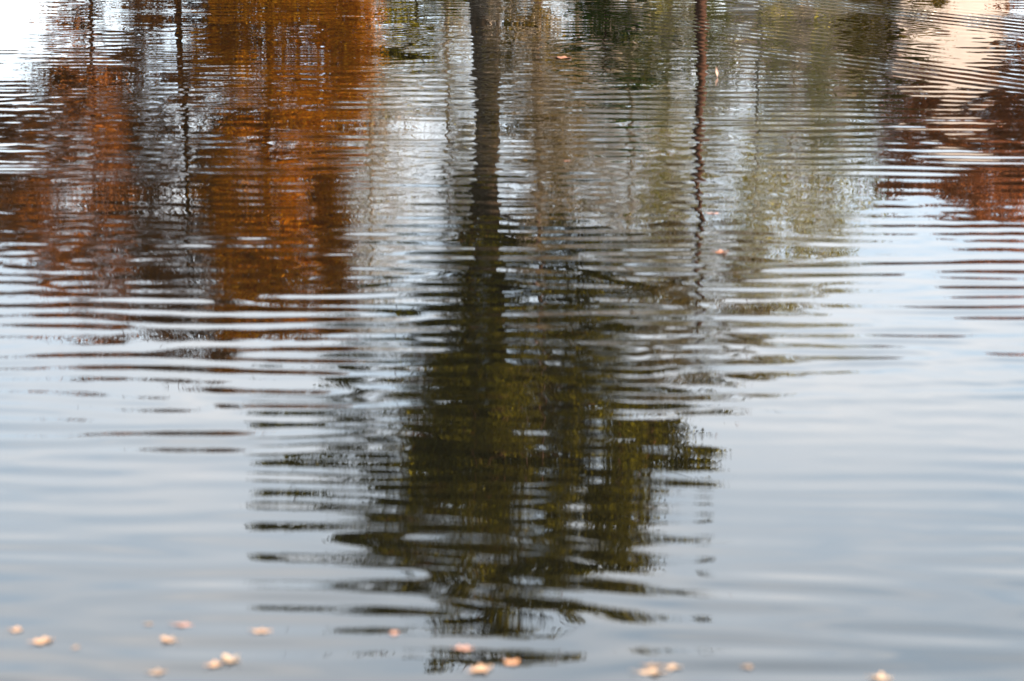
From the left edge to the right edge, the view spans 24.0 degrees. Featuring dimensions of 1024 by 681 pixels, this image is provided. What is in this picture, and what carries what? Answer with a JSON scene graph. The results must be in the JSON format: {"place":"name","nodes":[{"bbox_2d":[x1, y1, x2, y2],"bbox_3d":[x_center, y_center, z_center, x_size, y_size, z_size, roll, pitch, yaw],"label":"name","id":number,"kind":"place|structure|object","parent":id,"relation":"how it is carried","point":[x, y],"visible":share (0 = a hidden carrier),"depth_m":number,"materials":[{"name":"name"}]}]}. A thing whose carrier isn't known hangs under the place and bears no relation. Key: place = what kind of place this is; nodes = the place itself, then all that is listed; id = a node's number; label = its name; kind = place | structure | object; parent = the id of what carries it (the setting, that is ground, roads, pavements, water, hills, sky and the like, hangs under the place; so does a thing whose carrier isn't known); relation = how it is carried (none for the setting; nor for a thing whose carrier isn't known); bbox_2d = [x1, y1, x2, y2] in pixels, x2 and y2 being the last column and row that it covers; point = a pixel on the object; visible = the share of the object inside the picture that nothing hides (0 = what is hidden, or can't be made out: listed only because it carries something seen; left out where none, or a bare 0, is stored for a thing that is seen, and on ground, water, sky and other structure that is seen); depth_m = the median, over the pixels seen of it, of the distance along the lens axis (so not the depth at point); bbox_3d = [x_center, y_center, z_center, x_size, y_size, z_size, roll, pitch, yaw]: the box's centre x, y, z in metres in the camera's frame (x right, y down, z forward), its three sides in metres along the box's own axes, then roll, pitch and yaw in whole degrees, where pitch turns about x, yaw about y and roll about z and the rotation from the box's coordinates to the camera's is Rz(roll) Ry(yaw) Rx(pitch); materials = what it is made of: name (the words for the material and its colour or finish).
{"place":"outdoors","nodes":[
{"label":"outdoors","id":0,"kind":"place"},
{"bbox_2d":[0,0,1023,680],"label":"water","id":1,"kind":"structure","parent":0,"point":[340,340],"depth_m":14.19,"materials":[{"name":"grey liquid"}]},
{"bbox_2d":[8,626,22,631],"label":"fallen leaf","id":2,"kind":"object","parent":1,"relation":"on","point":[17,628],"visible":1,"depth_m":9.73,"materials":[{"name":"beige plant"}]},
{"bbox_2d":[27,637,53,643],"bbox_3d":[-1.874,1.196,9.601,0.052,0.012,0.110,14,20,43],"label":"fallen leaf","id":3,"kind":"object","parent":1,"relation":"on","point":[43,640],"visible":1,"depth_m":9.61,"materials":[{"name":"beige plant"}]},
{"bbox_2d":[144,668,166,673],"bbox_3d":[-1.376,1.276,9.306,0.066,0.010,0.061,9,17,31],"label":"fallen leaf","id":4,"kind":"object","parent":1,"relation":"on","point":[158,671],"visible":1,"depth_m":9.30,"materials":[{"name":"beige plant"}]},
{"bbox_2d":[160,636,179,641],"bbox_3d":[-1.367,1.192,9.618,0.065,0.012,0.074,-6,16,-22],"label":"fallen leaf","id":5,"kind":"object","parent":1,"relation":"on","point":[169,639],"visible":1,"depth_m":9.63,"materials":[{"name":"beige plant"}]},
{"bbox_2d":[170,622,192,625],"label":"fallen leaf","id":6,"kind":"object","parent":1,"relation":"on","point":[185,624],"visible":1,"depth_m":9.78,"materials":[{"name":"beige plant"}]},
{"bbox_2d":[203,660,223,665],"bbox_3d":[-1.161,1.256,9.369,0.067,0.011,0.061,3,15,10],"label":"fallen leaf","id":7,"kind":"object","parent":1,"relation":"on","point":[215,663],"visible":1,"depth_m":9.37,"materials":[{"name":"beige plant"}]},
{"bbox_2d":[221,654,239,661],"bbox_3d":[-1.100,1.242,9.414,0.077,0.014,0.083,-2,15,-6],"label":"fallen leaf","id":8,"kind":"object","parent":1,"relation":"on","point":[229,659],"visible":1,"depth_m":9.43,"materials":[{"name":"beige plant"}]},
{"bbox_2d":[249,628,271,632],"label":"fallen leaf","id":9,"kind":"object","parent":1,"relation":"on","point":[260,630],"visible":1,"depth_m":9.71,"materials":[{"name":"beige plant"}]},
{"bbox_2d":[450,645,473,649],"bbox_3d":[-0.196,1.215,9.534,0.084,0.012,0.051,6,16,23],"label":"fallen leaf","id":10,"kind":"object","parent":1,"relation":"on","point":[466,647],"visible":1,"depth_m":9.54,"materials":[{"name":"beige plant"}]},
{"bbox_2d":[466,663,491,671],"bbox_3d":[-0.124,1.270,9.315,0.074,0.014,0.107,5,16,20],"label":"fallen leaf","id":11,"kind":"object","parent":1,"relation":"on","point":[481,668],"visible":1,"depth_m":9.33,"materials":[{"name":"beige plant"}]},
{"bbox_2d":[501,658,518,663],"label":"fallen leaf","id":12,"kind":"object","parent":1,"relation":"on","point":[509,661],"visible":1,"depth_m":9.40,"materials":[{"name":"orange plant"}]},
{"bbox_2d":[634,668,667,673],"bbox_3d":[0.529,1.275,9.304,0.149,0.012,0.057,5,15,18],"label":"fallen leaf","id":13,"kind":"object","parent":1,"relation":"on","point":[652,670],"visible":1,"depth_m":9.30,"materials":[{"name":"beige plant"}]},
{"bbox_2d":[664,664,680,668],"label":"fallen leaf","id":14,"kind":"object","parent":1,"relation":"on","point":[671,666],"visible":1,"depth_m":9.36,"materials":[{"name":"beige plant"}]},
{"bbox_2d":[867,672,891,679],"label":"fallen leaf","id":15,"kind":"object","parent":1,"relation":"on","point":[881,676],"visible":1,"depth_m":9.25,"materials":[{"name":"beige plant"}]},
{"bbox_2d":[642,663,662,666],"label":"fallen leaf","id":16,"kind":"object","parent":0,"point":[653,665],"visible":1,"depth_m":9.36,"materials":[{"name":"beige plant"}]}
]}

